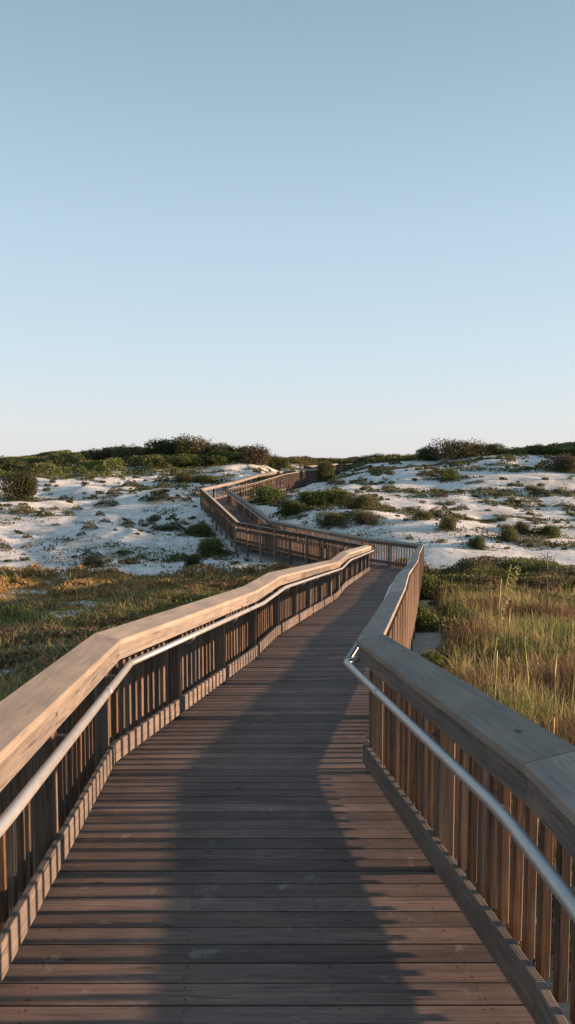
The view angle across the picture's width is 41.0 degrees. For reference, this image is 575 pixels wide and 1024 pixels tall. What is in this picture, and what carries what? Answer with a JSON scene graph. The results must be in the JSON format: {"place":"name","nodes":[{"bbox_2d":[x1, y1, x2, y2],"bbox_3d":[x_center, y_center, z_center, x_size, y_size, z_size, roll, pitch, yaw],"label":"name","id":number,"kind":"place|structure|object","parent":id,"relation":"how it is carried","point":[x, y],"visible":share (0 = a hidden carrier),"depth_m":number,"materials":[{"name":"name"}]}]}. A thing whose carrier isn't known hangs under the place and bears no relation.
{"place":"outdoors","nodes":[
{"label":"outdoors","id":0,"kind":"place"},
{"bbox_2d":[0,562,287,740],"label":"wispy grass","id":1,"kind":"structure","parent":0,"point":[51,647],"depth_m":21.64,"materials":[{"name":"plant"}]},
{"bbox_2d":[0,453,574,1023],"bbox_3d":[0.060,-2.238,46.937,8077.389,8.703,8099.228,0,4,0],"label":"ground","id":2,"kind":"structure","parent":0,"point":[436,553],"depth_m":46.76,"materials":[{"name":"sand"}]},
{"bbox_2d":[0,538,12,551],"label":"dune plant","id":3,"kind":"object","parent":2,"relation":"on","point":[7,545],"visible":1,"depth_m":41.17,"materials":[{"name":"green plant"}]},
{"bbox_2d":[0,455,26,471],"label":"shrub","id":4,"kind":"object","parent":2,"relation":"on","point":[5,463],"visible":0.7,"depth_m":73.14,"materials":[{"name":"green plant"}]},
{"bbox_2d":[0,468,39,500],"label":"shrub","id":5,"kind":"object","parent":2,"relation":"on","point":[24,484],"visible":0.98,"depth_m":56.32,"materials":[{"name":"green plant"}]},
{"bbox_2d":[8,505,31,513],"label":"dune plant","id":6,"kind":"object","parent":2,"relation":"on","point":[18,509],"visible":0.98,"depth_m":49.41,"materials":[{"name":"green plant"}]},
{"bbox_2d":[36,506,53,516],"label":"dune plant","id":7,"kind":"object","parent":2,"relation":"on","point":[44,511],"visible":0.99,"depth_m":49.02,"materials":[{"name":"green plant"}]},
{"bbox_2d":[80,521,98,529],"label":"dune plant","id":8,"kind":"object","parent":2,"relation":"on","point":[88,526],"visible":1,"depth_m":44.98,"materials":[{"name":"green plant"}]},
{"bbox_2d":[78,549,102,556],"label":"dune plant","id":9,"kind":"object","parent":2,"relation":"on","point":[88,552],"visible":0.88,"depth_m":40.57,"materials":[{"name":"green plant"}]},
{"bbox_2d":[78,555,105,567],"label":"shrub","id":10,"kind":"object","parent":2,"relation":"on","point":[89,560],"visible":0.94,"depth_m":37.09,"materials":[{"name":"green plant"}]},
{"bbox_2d":[80,448,105,461],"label":"shrub","id":11,"kind":"object","parent":2,"relation":"on","point":[98,452],"visible":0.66,"depth_m":85.12,"materials":[{"name":"green plant"}]},
{"bbox_2d":[93,497,118,505],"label":"dune plant","id":12,"kind":"object","parent":2,"relation":"on","point":[109,502],"visible":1,"depth_m":55.55,"materials":[{"name":"green plant"}]},
{"bbox_2d":[92,446,125,459],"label":"shrub","id":13,"kind":"object","parent":2,"relation":"on","point":[107,451],"visible":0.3,"depth_m":85.51,"materials":[{"name":"green plant"}]},
{"bbox_2d":[106,486,120,494],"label":"dune plant","id":14,"kind":"object","parent":2,"relation":"on","point":[113,491],"visible":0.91,"depth_m":59.49,"materials":[{"name":"green plant"}]},
{"bbox_2d":[110,443,149,460],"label":"shrub","id":15,"kind":"object","parent":2,"relation":"on","point":[132,451],"visible":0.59,"depth_m":82.81,"materials":[{"name":"green plant"}]},
{"bbox_2d":[122,479,137,485],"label":"dune plant","id":16,"kind":"object","parent":2,"relation":"on","point":[129,482],"visible":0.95,"depth_m":64.97,"materials":[{"name":"green plant"}]},
{"bbox_2d":[138,494,158,500],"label":"dune plant","id":17,"kind":"object","parent":2,"relation":"on","point":[143,497],"visible":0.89,"depth_m":56.69,"materials":[{"name":"green plant"}]},
{"bbox_2d":[0,446,298,477],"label":"hill scrub","id":18,"kind":"object","parent":2,"relation":"on","point":[42,463],"visible":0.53,"depth_m":76.05,"materials":[{"name":"green plant"}]},
{"bbox_2d":[143,437,170,458],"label":"shrub","id":19,"kind":"object","parent":2,"relation":"on","point":[153,445],"visible":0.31,"depth_m":82.35,"materials":[{"name":"green plant"}]},
{"bbox_2d":[145,490,169,501],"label":"dune plant","id":20,"kind":"object","parent":2,"relation":"on","point":[158,497],"visible":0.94,"depth_m":56.63,"materials":[{"name":"green plant"}]},
{"bbox_2d":[144,454,175,465],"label":"shrub","id":21,"kind":"object","parent":2,"relation":"on","point":[163,456],"visible":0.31,"depth_m":78.18,"materials":[{"name":"green plant"}]},
{"bbox_2d":[155,433,193,455],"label":"shrub","id":22,"kind":"object","parent":2,"relation":"on","point":[179,446],"visible":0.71,"depth_m":81.62,"materials":[{"name":"green plant"}]},
{"bbox_2d":[164,520,184,530],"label":"dune plant","id":23,"kind":"object","parent":2,"relation":"on","point":[176,524],"visible":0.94,"depth_m":46.93,"materials":[{"name":"green plant"}]},
{"bbox_2d":[170,468,178,475],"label":"shrub","id":24,"kind":"object","parent":2,"relation":"on","point":[173,471],"visible":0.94,"depth_m":73.74,"materials":[{"name":"green plant"}]},
{"bbox_2d":[164,553,185,562],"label":"dune plant","id":25,"kind":"object","parent":2,"relation":"on","point":[173,558],"visible":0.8,"depth_m":38.84,"materials":[{"name":"green plant"}]},
{"bbox_2d":[176,471,193,481],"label":"shrub","id":26,"kind":"object","parent":2,"relation":"on","point":[182,476],"visible":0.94,"depth_m":67.59,"materials":[{"name":"green plant"}]},
{"bbox_2d":[166,453,212,465],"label":"shrub","id":27,"kind":"object","parent":2,"relation":"on","point":[188,459],"visible":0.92,"depth_m":77.78,"materials":[{"name":"green plant"}]},
{"bbox_2d":[184,554,202,567],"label":"shrub","id":28,"kind":"object","parent":2,"relation":"on","point":[191,560],"visible":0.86,"depth_m":37.09,"materials":[{"name":"green plant"}]},
{"bbox_2d":[188,435,212,455],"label":"shrub","id":29,"kind":"object","parent":2,"relation":"on","point":[199,443],"visible":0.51,"depth_m":81.70,"materials":[{"name":"green plant"}]},
{"bbox_2d":[184,522,216,536],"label":"shrub","id":30,"kind":"object","parent":2,"relation":"on","point":[202,528],"visible":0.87,"depth_m":45.79,"materials":[{"name":"green plant"}]},
{"bbox_2d":[191,473,218,481],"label":"shrub","id":31,"kind":"object","parent":2,"relation":"on","point":[203,477],"visible":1,"depth_m":65.34,"materials":[{"name":"green plant"}]},
{"bbox_2d":[197,536,227,556],"bbox_3d":[-3.951,1.869,41.098,1.726,1.253,1.782,4,6,44],"label":"shrub","id":32,"kind":"object","parent":2,"relation":"on","point":[209,546],"visible":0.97,"depth_m":40.88,"materials":[{"name":"green plant"}]},
{"bbox_2d":[199,441,234,455],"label":"shrub","id":33,"kind":"object","parent":2,"relation":"on","point":[215,448],"visible":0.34,"depth_m":81.76,"materials":[{"name":"green plant"}]},
{"bbox_2d":[205,452,250,462],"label":"shrub","id":34,"kind":"object","parent":2,"relation":"on","point":[221,458],"visible":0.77,"depth_m":78.71,"materials":[{"name":"green plant"}]},
{"bbox_2d":[228,445,248,461],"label":"shrub","id":35,"kind":"object","parent":2,"relation":"on","point":[238,449],"visible":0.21,"depth_m":82.31,"materials":[{"name":"green plant"}]},
{"bbox_2d":[221,504,263,540],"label":"boardwalk","id":36,"kind":"structure","parent":2,"relation":"on","point":[238,516],"depth_m":48.32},
{"bbox_2d":[200,488,238,545],"bbox_3d":[-4.320,0.809,47.682,0.360,4.049,13.509,-1,4,-15],"label":"boardwalk railing","id":37,"kind":"object","parent":36,"relation":"attached to","point":[221,516],"visible":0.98,"depth_m":46.13,"materials":[{"name":"wood"}]},
{"bbox_2d":[224,489,271,536],"bbox_3d":[-2.608,0.776,47.988,0.347,4.024,12.131,-1,4,-16],"label":"boardwalk railing","id":38,"kind":"object","parent":36,"relation":"attached to","point":[248,511],"visible":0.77,"depth_m":47.40,"materials":[{"name":"wood"}]},
{"bbox_2d":[239,440,271,465],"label":"shrub","id":39,"kind":"object","parent":2,"relation":"on","point":[258,456],"visible":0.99,"depth_m":79.53,"materials":[{"name":"brown plant"}]},
{"bbox_2d":[240,476,270,487],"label":"shrub","id":40,"kind":"object","parent":2,"relation":"on","point":[262,478],"visible":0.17,"depth_m":61.90,"materials":[{"name":"green plant"}]},
{"bbox_2d":[112,571,399,769],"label":"boardwalk","id":41,"kind":"structure","parent":2,"relation":"on","point":[318,645],"depth_m":7.68,"materials":[{"name":"wood"}]},
{"bbox_2d":[94,545,373,761],"bbox_3d":[0.953,2.562,17.973,0.331,4.972,24.607,1,4,11],"label":"boardwalk railing","id":42,"kind":"object","parent":41,"relation":"attached to","point":[204,647],"visible":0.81,"depth_m":8.28,"materials":[{"name":"wood"}]},
{"bbox_2d":[19,660,498,1023],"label":"screw heads","id":43,"kind":"object","parent":41,"relation":"on","point":[195,886],"visible":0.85,"depth_m":3.80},
{"bbox_2d":[343,544,423,772],"bbox_3d":[2.909,2.557,18.182,0.331,4.990,25.050,1,4,11],"label":"boardwalk railing","id":44,"kind":"object","parent":41,"relation":"attached to","point":[394,616],"visible":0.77,"depth_m":9.74,"materials":[{"name":"wood"}]},
{"bbox_2d":[244,484,285,502],"bbox_3d":[-1.524,-1.209,53.981,2.608,1.578,2.526,4,6,44],"label":"shrub","id":45,"kind":"object","parent":2,"relation":"on","point":[265,493],"visible":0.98,"depth_m":53.65,"materials":[{"name":"green plant"}]},
{"bbox_2d":[216,480,315,503],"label":"boardwalk","id":46,"kind":"structure","parent":2,"relation":"on","point":[222,500],"depth_m":56.17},
{"bbox_2d":[201,469,317,498],"bbox_3d":[-0.910,-1.806,69.421,1.532,3.779,32.420,1,4,16],"label":"boardwalk railing","id":47,"kind":"object","parent":46,"relation":"attached to","point":[251,479],"visible":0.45,"depth_m":59.60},
{"bbox_2d":[229,469,336,500],"bbox_3d":[1.099,-1.777,68.929,1.658,3.769,32.375,1,4,17],"label":"boardwalk railing","id":48,"kind":"object","parent":46,"relation":"attached to","point":[295,480],"visible":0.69,"depth_m":62.81,"materials":[{"name":"wood"}]},
{"bbox_2d":[0,770,534,1023],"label":"boardwalk","id":49,"kind":"structure","parent":2,"relation":"on","point":[255,953],"depth_m":3.58,"materials":[{"name":"wood"}]},
{"bbox_2d":[0,634,133,983],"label":"boardwalk railing","id":50,"kind":"object","parent":49,"relation":"attached to","point":[57,756],"visible":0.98,"depth_m":3.92,"materials":[{"name":"wood"}]},
{"bbox_2d":[344,634,574,1023],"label":"boardwalk railing","id":51,"kind":"object","parent":49,"relation":"attached to","point":[461,760],"visible":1,"depth_m":3.39,"materials":[{"name":"wood"}]},
{"bbox_2d":[267,453,289,470],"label":"shrub","id":52,"kind":"object","parent":2,"relation":"on","point":[275,462],"visible":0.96,"depth_m":81.54,"materials":[{"name":"green plant"}]},
{"bbox_2d":[0,452,574,567],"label":"dune ground cover","id":53,"kind":"object","parent":2,"relation":"on","point":[519,505],"visible":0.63,"depth_m":52.17,"materials":[{"name":"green plant"}]},
{"bbox_2d":[0,452,574,568],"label":"dune tufts","id":54,"kind":"object","parent":2,"relation":"on","point":[435,470],"visible":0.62,"depth_m":51.44,"materials":[{"name":"green plant"}]},
{"bbox_2d":[277,498,309,514],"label":"shrub","id":55,"kind":"object","parent":2,"relation":"on","point":[291,507],"visible":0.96,"depth_m":47.75,"materials":[{"name":"green plant"}]},
{"bbox_2d":[286,456,312,462],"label":"shrub","id":56,"kind":"object","parent":2,"relation":"on","point":[299,457],"visible":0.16,"depth_m":102.89,"materials":[{"name":"green plant"}]},
{"bbox_2d":[237,540,369,571],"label":"boardwalk","id":57,"kind":"structure","parent":2,"relation":"on","point":[293,548],"depth_m":37.37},
{"bbox_2d":[235,522,364,567],"bbox_3d":[0.220,2.371,35.598,0.315,2.946,12.658,-2,4,-27],"label":"boardwalk railing","id":58,"kind":"object","parent":57,"relation":"attached to","point":[269,544],"visible":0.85,"depth_m":35.76,"materials":[{"name":"wood"}]},
{"bbox_2d":[269,520,421,566],"bbox_3d":[1.914,2.332,36.214,0.840,2.953,13.359,-2,4,-28],"label":"boardwalk railing","id":59,"kind":"object","parent":57,"relation":"attached to","point":[285,526],"visible":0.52,"depth_m":32.83,"materials":[{"name":"wood"}]},
{"bbox_2d":[295,488,327,506],"bbox_3d":[1.604,-0.875,49.893,2.340,1.370,2.144,-2,4,-25],"label":"shrub","id":60,"kind":"object","parent":2,"relation":"on","point":[311,498],"visible":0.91,"depth_m":49.44,"materials":[{"name":"green plant"}]},
{"bbox_2d":[315,460,335,480],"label":"shrub","id":61,"kind":"object","parent":2,"relation":"on","point":[326,469],"visible":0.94,"depth_m":69.45,"materials":[{"name":"green plant"}]},
{"bbox_2d":[266,454,387,469],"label":"scrub","id":62,"kind":"object","parent":2,"relation":"on","point":[338,461],"visible":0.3,"depth_m":105.75,"materials":[{"name":"green plant"}]},
{"bbox_2d":[312,509,349,525],"bbox_3d":[2.446,0.374,42.976,2.147,1.064,2.130,0,4,0],"label":"shrub","id":63,"kind":"object","parent":2,"relation":"on","point":[332,519],"visible":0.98,"depth_m":42.74,"materials":[{"name":"green plant"}]},
{"bbox_2d":[325,476,344,484],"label":"dune plant","id":64,"kind":"object","parent":2,"relation":"on","point":[332,480],"visible":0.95,"depth_m":63.34,"materials":[{"name":"green plant"}]},
{"bbox_2d":[322,488,353,503],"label":"shrub","id":65,"kind":"object","parent":2,"relation":"on","point":[335,496],"visible":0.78,"depth_m":49.74,"materials":[{"name":"green plant"}]},
{"bbox_2d":[346,508,368,516],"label":"dune plant","id":66,"kind":"object","parent":2,"relation":"on","point":[352,513],"visible":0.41,"depth_m":43.57,"materials":[{"name":"green plant"}]},
{"bbox_2d":[342,491,380,509],"bbox_3d":[4.538,-0.593,46.897,2.464,1.346,2.445,0,4,0],"label":"shrub","id":67,"kind":"object","parent":2,"relation":"on","point":[364,500],"visible":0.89,"depth_m":46.65,"materials":[{"name":"green plant"}]},
{"bbox_2d":[353,509,377,524],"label":"shrub","id":68,"kind":"object","parent":2,"relation":"on","point":[363,516],"visible":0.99,"depth_m":41.91,"materials":[{"name":"brown plant"}]},
{"bbox_2d":[354,453,383,464],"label":"shrub","id":69,"kind":"object","parent":2,"relation":"on","point":[370,456],"visible":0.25,"depth_m":83.76,"materials":[{"name":"green plant"}]},
{"bbox_2d":[369,563,402,571],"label":"boardwalk","id":70,"kind":"structure","parent":2,"relation":"on","point":[374,567],"depth_m":30.96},
{"bbox_2d":[381,481,395,488],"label":"dune plant","id":71,"kind":"object","parent":2,"relation":"on","point":[385,487],"visible":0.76,"depth_m":58.88,"materials":[{"name":"green plant"}]},
{"bbox_2d":[412,509,432,519],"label":"shrub","id":72,"kind":"object","parent":2,"relation":"on","point":[423,514],"visible":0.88,"depth_m":41.97,"materials":[{"name":"green plant"}]},
{"bbox_2d":[416,466,430,476],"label":"dune plant","id":73,"kind":"object","parent":2,"relation":"on","point":[423,472],"visible":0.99,"depth_m":63.17,"materials":[{"name":"green plant"}]},
{"bbox_2d":[415,600,439,632],"bbox_3d":[3.161,2.515,18.152,0.907,0.924,0.831,-2,4,-25],"label":"leafy plant","id":74,"kind":"object","parent":2,"relation":"on","point":[426,619],"visible":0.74,"depth_m":17.96,"materials":[{"name":"green plant"}]},
{"bbox_2d":[414,446,441,460],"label":"shrub","id":75,"kind":"object","parent":2,"relation":"on","point":[422,453],"visible":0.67,"depth_m":75.28,"materials":[{"name":"green plant"}]},
{"bbox_2d":[418,649,445,669],"bbox_3d":[2.477,2.716,13.679,0.519,0.571,0.742,-3,5,-37],"label":"leafy plant","id":76,"kind":"object","parent":2,"relation":"on","point":[429,655],"visible":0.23,"depth_m":13.58,"materials":[{"name":"green plant"}]},
{"bbox_2d":[420,571,449,599],"bbox_3d":[4.497,2.501,25.193,1.559,1.152,1.511,4,6,44],"label":"leafy plant","id":77,"kind":"object","parent":2,"relation":"on","point":[428,588],"visible":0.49,"depth_m":24.99,"materials":[{"name":"green plant"}]},
{"bbox_2d":[431,491,447,496],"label":"dune plant","id":78,"kind":"object","parent":2,"relation":"on","point":[440,494],"visible":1,"depth_m":53.47,"materials":[{"name":"green plant"}]},
{"bbox_2d":[429,504,457,515],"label":"dune plant","id":79,"kind":"object","parent":2,"relation":"on","point":[444,510],"visible":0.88,"depth_m":46.39,"materials":[{"name":"green plant"}]},
{"bbox_2d":[439,515,456,528],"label":"shrub","id":80,"kind":"object","parent":2,"relation":"on","point":[447,521],"visible":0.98,"depth_m":39.99,"materials":[{"name":"green plant"}]},
{"bbox_2d":[438,467,458,480],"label":"shrub","id":81,"kind":"object","parent":2,"relation":"on","point":[449,474],"visible":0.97,"depth_m":61.49,"materials":[{"name":"green plant"}]},
{"bbox_2d":[424,437,490,459],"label":"shrub","id":82,"kind":"object","parent":2,"relation":"on","point":[454,449],"visible":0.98,"depth_m":73.29,"materials":[{"name":"green plant"}]},
{"bbox_2d":[344,441,574,471],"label":"crest scrub","id":83,"kind":"object","parent":2,"relation":"on","point":[517,450],"visible":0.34,"depth_m":78.80,"materials":[{"name":"green plant"}]},
{"bbox_2d":[467,534,485,549],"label":"shrub","id":84,"kind":"object","parent":2,"relation":"on","point":[478,541],"visible":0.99,"depth_m":36.95,"materials":[{"name":"green plant"}]},
{"bbox_2d":[392,555,574,993],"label":"dark scrub","id":85,"kind":"object","parent":2,"relation":"on","point":[531,574],"visible":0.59,"depth_m":25.43,"materials":[{"name":"green plant"}]},
{"bbox_2d":[463,443,507,454],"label":"shrub","id":86,"kind":"object","parent":2,"relation":"on","point":[495,447],"visible":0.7,"depth_m":74.28,"materials":[{"name":"green plant"}]},
{"bbox_2d":[460,565,520,702],"bbox_3d":[2.564,1.713,9.608,0.841,2.101,1.040,1,4,8],"label":"sea oat","id":87,"kind":"object","parent":2,"relation":"on","point":[509,595],"visible":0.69,"depth_m":9.61,"materials":[{"name":"green plant"}]},
{"bbox_2d":[490,567,521,584],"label":"leafy plant","id":88,"kind":"object","parent":2,"relation":"on","point":[504,574],"visible":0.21,"depth_m":26.09,"materials":[{"name":"green plant"}]},
{"bbox_2d":[473,608,540,700],"bbox_3d":[2.922,2.004,10.120,1.142,1.485,0.802,0,4,0],"label":"sea oat","id":89,"kind":"object","parent":2,"relation":"on","point":[508,659],"visible":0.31,"depth_m":10.14,"materials":[{"name":"green plant"}]},
{"bbox_2d":[496,527,519,542],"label":"shrub","id":90,"kind":"object","parent":2,"relation":"on","point":[509,534],"visible":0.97,"depth_m":38.86,"materials":[{"name":"green plant"}]},
{"bbox_2d":[493,579,529,707],"bbox_3d":[2.575,1.773,9.171,0.896,1.974,0.920,-1,4,-9],"label":"sea oat","id":91,"kind":"object","parent":2,"relation":"on","point":[495,690],"visible":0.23,"depth_m":9.12,"materials":[{"name":"green plant"}]},
{"bbox_2d":[514,520,532,533],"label":"shrub","id":92,"kind":"object","parent":2,"relation":"on","point":[521,526],"visible":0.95,"depth_m":41.01,"materials":[{"name":"green plant"}]},
{"bbox_2d":[503,637,562,714],"bbox_3d":[3.006,2.169,9.602,1.319,1.207,0.908,0,4,0],"label":"sea oat","id":93,"kind":"object","parent":2,"relation":"on","point":[527,675],"visible":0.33,"depth_m":9.65,"materials":[{"name":"yellow plant"}]},
{"bbox_2d":[521,443,544,453],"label":"shrub","id":94,"kind":"object","parent":2,"relation":"on","point":[539,444],"visible":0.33,"depth_m":75.63,"materials":[{"name":"green plant"}]},
{"bbox_2d":[516,534,551,546],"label":"dune plant","id":95,"kind":"object","parent":2,"relation":"on","point":[532,539],"visible":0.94,"depth_m":38.37,"materials":[{"name":"green plant"}]},
{"bbox_2d":[531,484,547,492],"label":"dune plant","id":96,"kind":"object","parent":2,"relation":"on","point":[542,488],"visible":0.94,"depth_m":55.35,"materials":[{"name":"green plant"}]},
{"bbox_2d":[515,552,574,660],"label":"sea oat","id":97,"kind":"object","parent":2,"relation":"on","point":[546,620],"visible":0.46,"depth_m":14.17,"materials":[{"name":"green plant"}]},
{"bbox_2d":[531,523,561,538],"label":"shrub","id":98,"kind":"object","parent":2,"relation":"on","point":[550,529],"visible":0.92,"depth_m":40.73,"materials":[{"name":"green plant"}]},
{"bbox_2d":[521,653,574,737],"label":"sea oat","id":99,"kind":"object","parent":2,"relation":"on","point":[571,696],"visible":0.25,"depth_m":8.64,"materials":[{"name":"green plant"}]},
{"bbox_2d":[529,445,572,455],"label":"shrub","id":100,"kind":"object","parent":2,"relation":"on","point":[548,449],"visible":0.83,"depth_m":73.30,"materials":[{"name":"green plant"}]},
{"bbox_2d":[540,450,574,471],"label":"shrub","id":101,"kind":"object","parent":2,"relation":"on","point":[564,461],"visible":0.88,"depth_m":63.84,"materials":[{"name":"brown plant"}]},
{"bbox_2d":[553,653,569,739],"bbox_3d":[2.349,1.988,7.272,0.988,1.384,0.937,0,4,0],"label":"sea oat","id":102,"kind":"object","parent":2,"relation":"on","point":[554,698],"visible":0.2,"depth_m":7.13,"materials":[{"name":"yellow plant"}]},
{"bbox_2d":[552,447,574,456],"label":"shrub","id":103,"kind":"object","parent":2,"relation":"on","point":[570,451],"visible":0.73,"depth_m":72.22,"materials":[{"name":"green plant"}]},
{"bbox_2d":[554,500,574,507],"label":"dune plant","id":104,"kind":"object","parent":2,"relation":"on","point":[564,504],"visible":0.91,"depth_m":51.04,"materials":[{"name":"green plant"}]},
{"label":"boardwalk","id":105,"kind":"structure","parent":2,"relation":"on","visible":0},
{"bbox_2d":[307,464,337,469],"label":"boardwalk railing","id":106,"kind":"object","parent":105,"relation":"attached to","point":[310,466],"visible":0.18,"depth_m":95.53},
{"bbox_2d":[333,464,351,473],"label":"boardwalk railing","id":107,"kind":"object","parent":105,"relation":"attached to","point":[338,467],"visible":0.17,"depth_m":99.34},
{"bbox_2d":[0,0,574,458],"label":"sky","id":108,"kind":"structure","parent":0,"point":[336,229],"materials":[{"name":"blue"}]},
{"bbox_2d":[429,570,574,971],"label":"golden grass","id":109,"kind":"structure","parent":0,"point":[561,629],"depth_m":14.01,"materials":[{"name":"plant"}]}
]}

